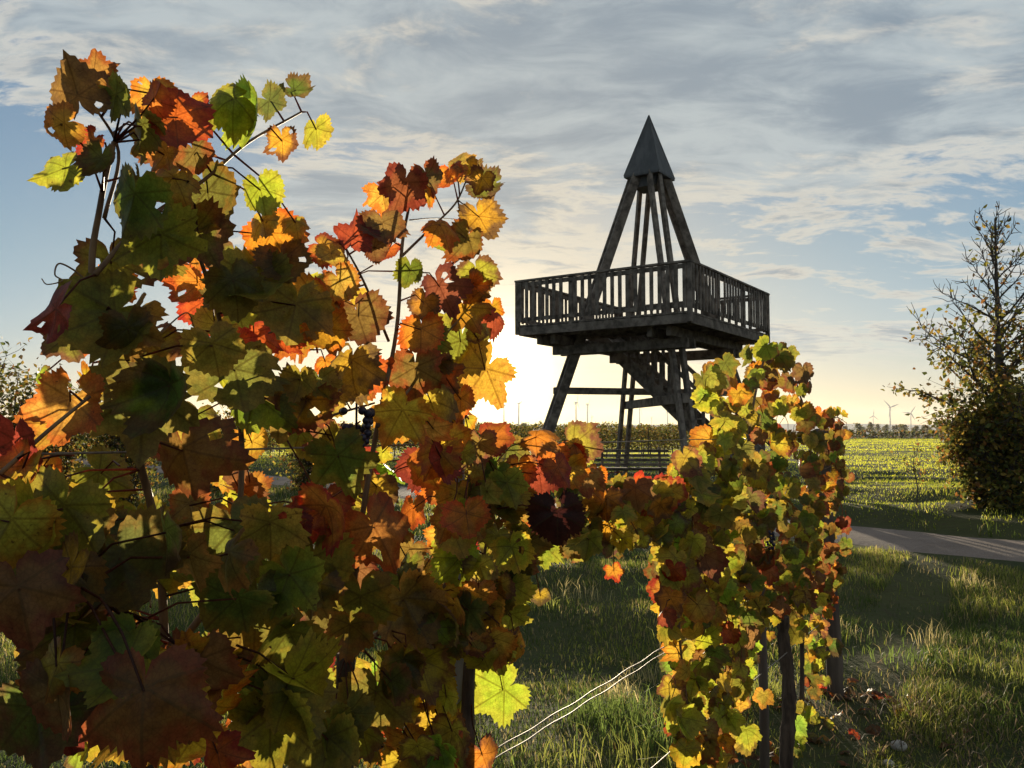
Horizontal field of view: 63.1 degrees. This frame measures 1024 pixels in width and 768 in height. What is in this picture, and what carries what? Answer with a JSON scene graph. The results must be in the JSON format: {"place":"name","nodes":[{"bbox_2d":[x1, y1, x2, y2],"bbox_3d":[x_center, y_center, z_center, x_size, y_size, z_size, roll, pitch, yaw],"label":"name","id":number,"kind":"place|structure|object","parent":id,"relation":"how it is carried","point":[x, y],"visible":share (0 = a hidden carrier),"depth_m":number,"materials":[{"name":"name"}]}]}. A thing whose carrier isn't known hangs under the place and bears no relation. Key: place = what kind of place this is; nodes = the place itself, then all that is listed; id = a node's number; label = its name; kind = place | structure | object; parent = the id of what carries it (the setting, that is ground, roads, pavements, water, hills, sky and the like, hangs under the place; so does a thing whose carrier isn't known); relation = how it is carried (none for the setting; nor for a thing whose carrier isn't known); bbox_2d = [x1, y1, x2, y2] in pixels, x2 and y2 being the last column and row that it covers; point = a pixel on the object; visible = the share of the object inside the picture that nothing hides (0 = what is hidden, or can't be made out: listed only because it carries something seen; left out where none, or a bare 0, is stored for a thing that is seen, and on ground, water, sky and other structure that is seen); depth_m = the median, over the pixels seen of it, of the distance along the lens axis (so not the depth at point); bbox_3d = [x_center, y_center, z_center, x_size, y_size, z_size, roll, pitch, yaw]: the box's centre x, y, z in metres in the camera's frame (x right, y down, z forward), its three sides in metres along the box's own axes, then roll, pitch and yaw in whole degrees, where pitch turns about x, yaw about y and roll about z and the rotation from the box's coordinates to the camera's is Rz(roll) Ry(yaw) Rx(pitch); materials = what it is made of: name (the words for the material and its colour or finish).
{"place":"outdoors","nodes":[
{"label":"outdoors","id":0,"kind":"place"},
{"bbox_2d":[64,438,958,490],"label":"meadow grass","id":1,"kind":"structure","parent":0,"point":[933,445],"depth_m":44.35,"materials":[{"name":"green plant"}]},
{"bbox_2d":[0,432,1023,767],"bbox_3d":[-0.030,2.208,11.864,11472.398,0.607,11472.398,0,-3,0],"label":"ground","id":2,"kind":"structure","parent":0,"point":[966,520],"depth_m":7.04,"materials":[{"name":"green plant"}]},
{"bbox_2d":[0,337,32,423],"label":"bush","id":3,"kind":"object","parent":2,"relation":"on","point":[2,378],"visible":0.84,"depth_m":16.56,"materials":[{"name":"green plant"}]},
{"bbox_2d":[0,355,71,470],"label":"bush","id":4,"kind":"object","parent":2,"relation":"on","point":[10,407],"visible":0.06,"depth_m":17.15,"materials":[{"name":"green plant"}]},
{"bbox_2d":[0,383,100,482],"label":"bush","id":5,"kind":"object","parent":2,"relation":"on","point":[66,471],"visible":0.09,"depth_m":18.37,"materials":[{"name":"green plant"}]},
{"bbox_2d":[64,400,165,504],"bbox_3d":[-8.818,1.408,18.839,2.987,3.509,2.319,0,-3,0],"label":"bush","id":6,"kind":"object","parent":2,"relation":"on","point":[115,443],"visible":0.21,"depth_m":18.64,"materials":[{"name":"green plant"}]},
{"bbox_2d":[0,48,359,767],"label":"grapevine","id":7,"kind":"object","parent":2,"relation":"on","point":[84,554],"visible":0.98,"depth_m":1.11,"materials":[{"name":"green plant"}]},
{"bbox_2d":[170,400,272,493],"bbox_3d":[-7.382,1.585,21.204,2.853,3.009,2.685,0,-3,0],"label":"bush","id":8,"kind":"object","parent":2,"relation":"on","point":[216,488],"visible":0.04,"depth_m":20.92,"materials":[{"name":"green plant"}]},
{"bbox_2d":[267,420,343,490],"bbox_3d":[-5.386,1.744,23.036,3.079,3.202,2.908,0,-3,0],"label":"bush","id":9,"kind":"object","parent":2,"relation":"on","point":[298,468],"visible":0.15,"depth_m":22.68,"materials":[{"name":"green plant"}]},
{"bbox_2d":[71,420,690,459],"bbox_3d":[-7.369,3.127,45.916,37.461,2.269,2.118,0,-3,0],"label":"vineyard row","id":10,"kind":"object","parent":2,"relation":"on","point":[663,433],"visible":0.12,"depth_m":45.82,"materials":[{"name":"green plant"}]},
{"bbox_2d":[96,422,689,448],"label":"vineyard row","id":11,"kind":"object","parent":2,"relation":"on","point":[567,425],"visible":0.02,"depth_m":50.66,"materials":[{"name":"green plant"}]},
{"bbox_2d":[286,152,532,767],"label":"grapevine","id":12,"kind":"object","parent":2,"relation":"on","point":[420,616],"visible":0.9,"depth_m":1.58,"materials":[{"name":"orange plant"}]},
{"bbox_2d":[454,417,464,703],"bbox_3d":[-0.125,0.914,1.844,0.034,1.836,0.024,0,-3,0],"label":"trellis post","id":13,"kind":"object","parent":2,"relation":"on","point":[459,670],"depth_m":1.85,"materials":[{"name":"wood"}]},
{"bbox_2d":[41,437,801,454],"bbox_3d":[0.297,0.171,2.480,0.004,0.015,5.354,-2,-4,32],"label":"trellis wire","id":14,"kind":"object","parent":13,"relation":"attached to","point":[73,453],"visible":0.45,"depth_m":1.36,"materials":[{"name":"grey metal"}]},
{"bbox_2d":[268,423,677,449],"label":"vineyard row","id":15,"kind":"object","parent":2,"relation":"on","point":[567,424],"visible":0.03,"depth_m":53.09,"materials":[{"name":"green plant"}]},
{"bbox_2d":[276,425,688,447],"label":"vineyard row","id":16,"kind":"object","parent":2,"relation":"on","point":[599,430],"visible":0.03,"depth_m":55.41,"materials":[{"name":"green plant"}]},
{"bbox_2d":[503,404,506,421],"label":"wind turbine","id":17,"kind":"object","parent":2,"relation":"on","point":[504,413],"visible":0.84,"depth_m":2897.55,"materials":[{"name":"paint"}]},
{"bbox_2d":[517,397,521,423],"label":"wind turbine","id":18,"kind":"object","parent":2,"relation":"on","point":[518,410],"visible":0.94,"depth_m":2846.24,"materials":[{"name":"paint"}]},
{"bbox_2d":[429,420,678,744],"bbox_3d":[0.128,0.978,2.293,0.457,1.754,1.638,-1,-4,22],"label":"grapevine","id":19,"kind":"object","parent":2,"relation":"on","point":[513,489],"visible":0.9,"depth_m":1.81,"materials":[{"name":"orange plant"}]},
{"bbox_2d":[574,398,579,420],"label":"wind turbine","id":20,"kind":"object","parent":2,"relation":"on","point":[576,403],"visible":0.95,"depth_m":2698.26,"materials":[{"name":"paint"}]},
{"bbox_2d":[594,447,668,474],"bbox_3d":[3.280,2.241,22.766,2.083,1.026,0.657,0,-3,0],"label":"slatted bench","id":21,"kind":"object","parent":2,"relation":"on","point":[659,464],"visible":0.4,"depth_m":22.94,"materials":[{"name":"brown wood"}]},
{"bbox_2d":[514,115,772,497],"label":"lookout tower","id":22,"kind":"structure","parent":2,"relation":"on","point":[621,340],"depth_m":20.87,"materials":[{"name":"brown wood"}]},
{"bbox_2d":[370,429,949,438],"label":"hedge","id":23,"kind":"object","parent":2,"relation":"on","point":[873,434],"visible":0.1,"depth_m":167.47,"materials":[{"name":"green plant"}]},
{"bbox_2d":[605,335,854,767],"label":"grapevine","id":24,"kind":"object","parent":2,"relation":"on","point":[704,575],"visible":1,"depth_m":3.28,"materials":[{"name":"green plant"}]},
{"bbox_2d":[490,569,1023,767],"bbox_3d":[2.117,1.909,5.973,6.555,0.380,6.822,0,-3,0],"label":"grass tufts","id":25,"kind":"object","parent":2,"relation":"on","point":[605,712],"visible":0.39,"depth_m":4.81,"materials":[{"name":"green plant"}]},
{"bbox_2d":[758,585,769,767],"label":"vine stake","id":26,"kind":"object","parent":2,"relation":"on","point":[764,757],"visible":0.66,"depth_m":3.66,"materials":[{"name":"brown wood"}]},
{"bbox_2d":[498,584,766,747],"bbox_3d":[0.315,0.845,2.431,0.008,0.052,5.354,-2,-4,32],"label":"trellis wire","id":27,"kind":"object","parent":26,"relation":"attached to","point":[541,722],"visible":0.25,"depth_m":2.19,"materials":[{"name":"silver metal"}]},
{"bbox_2d":[494,581,776,759],"bbox_3d":[0.304,0.874,2.436,0.008,0.052,5.354,-2,-4,32],"label":"trellis wire","id":28,"kind":"object","parent":26,"relation":"attached to","point":[567,715],"visible":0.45,"depth_m":2.24,"materials":[{"name":"silver metal"}]},
{"bbox_2d":[651,625,818,767],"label":"trellis wire","id":29,"kind":"object","parent":26,"relation":"attached to","point":[659,761],"visible":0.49,"depth_m":3.62,"materials":[{"name":"silver metal"}]},
{"bbox_2d":[613,678,971,767],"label":"fallen leaves","id":30,"kind":"object","parent":2,"relation":"on","point":[828,724],"visible":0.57,"depth_m":4.63,"materials":[{"name":"brown plant"}]},
{"bbox_2d":[814,429,843,699],"bbox_3d":[1.993,1.130,5.248,0.146,1.701,0.101,0,-3,0],"label":"end post","id":31,"kind":"object","parent":2,"relation":"on","point":[834,668],"visible":0.34,"depth_m":5.18,"materials":[{"name":"brown wood"}]},
{"bbox_2d":[851,423,863,431],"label":"distant tree","id":32,"kind":"object","parent":2,"relation":"on","point":[858,426],"visible":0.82,"depth_m":421.43,"materials":[{"name":"green plant"}]},
{"bbox_2d":[867,422,876,431],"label":"distant tree","id":33,"kind":"object","parent":2,"relation":"on","point":[871,427],"visible":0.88,"depth_m":481.72,"materials":[{"name":"green plant"}]},
{"bbox_2d":[874,423,880,433],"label":"distant tree","id":34,"kind":"object","parent":2,"relation":"on","point":[877,425],"visible":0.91,"depth_m":539.09,"materials":[{"name":"green plant"}]},
{"bbox_2d":[748,655,1023,767],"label":"dead stalks","id":35,"kind":"object","parent":2,"relation":"on","point":[916,735],"visible":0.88,"depth_m":4.62,"materials":[{"name":"brown plant"}]},
{"bbox_2d":[882,759,893,766],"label":"stone","id":36,"kind":"object","parent":2,"relation":"on","point":[892,763],"visible":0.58,"depth_m":4.21,"materials":[{"name":"grey stone"}]},
{"bbox_2d":[886,402,897,429],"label":"wind turbine","id":37,"kind":"object","parent":2,"relation":"on","point":[890,413],"visible":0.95,"depth_m":2895.34,"materials":[{"name":"paint"}]},
{"bbox_2d":[890,740,907,750],"bbox_3d":[2.061,1.927,4.445,0.090,0.065,0.072,0,-3,0],"label":"stone","id":38,"kind":"object","parent":2,"relation":"on","point":[896,744],"visible":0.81,"depth_m":4.42,"materials":[{"name":"grey stone"}]},
{"bbox_2d":[895,424,909,433],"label":"distant tree","id":39,"kind":"object","parent":2,"relation":"on","point":[904,427],"visible":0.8,"depth_m":433.76,"materials":[{"name":"green plant"}]},
{"bbox_2d":[902,407,914,430],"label":"wind turbine","id":40,"kind":"object","parent":2,"relation":"on","point":[910,416],"visible":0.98,"depth_m":2996.89,"materials":[{"name":"paint"}]},
{"bbox_2d":[890,442,940,505],"bbox_3d":[7.518,1.673,15.506,0.811,1.178,0.548,-1,-3,13],"label":"sapling","id":41,"kind":"object","parent":2,"relation":"on","point":[915,470],"visible":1,"depth_m":15.49,"materials":[{"name":"green plant"}]},
{"bbox_2d":[880,201,1023,456],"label":"roadside tree","id":42,"kind":"object","parent":2,"relation":"on","point":[977,348],"visible":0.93,"depth_m":15.44,"materials":[{"name":"green plant"}]},
{"bbox_2d":[905,399,1023,508],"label":"roadside shrub","id":43,"kind":"object","parent":2,"relation":"on","point":[963,457],"visible":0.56,"depth_m":15.09,"materials":[{"name":"green plant"}]},
{"bbox_2d":[913,368,1023,513],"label":"roadside shrub","id":44,"kind":"object","parent":2,"relation":"on","point":[1009,491],"visible":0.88,"depth_m":14.67,"materials":[{"name":"green plant"}]},
{"bbox_2d":[970,339,1023,482],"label":"roadside shrub","id":45,"kind":"object","parent":2,"relation":"on","point":[1015,380],"visible":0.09,"depth_m":15.07,"materials":[{"name":"green plant"}]},
{"bbox_2d":[0,0,1023,424],"label":"sky","id":46,"kind":"structure","parent":0,"point":[834,160],"materials":[{"name":"blue"}]},
{"bbox_2d":[69,459,1023,561],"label":"path","id":47,"kind":"structure","parent":0,"point":[932,543],"depth_m":11.81,"materials":[{"name":"grey asphalt"}]},
{"bbox_2d":[476,424,935,431],"bbox_3d":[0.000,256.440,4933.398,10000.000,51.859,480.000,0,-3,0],"label":"hills","id":48,"kind":"structure","parent":0,"point":[787,427],"depth_m":4840.81,"materials":[{"name":"green plant"}]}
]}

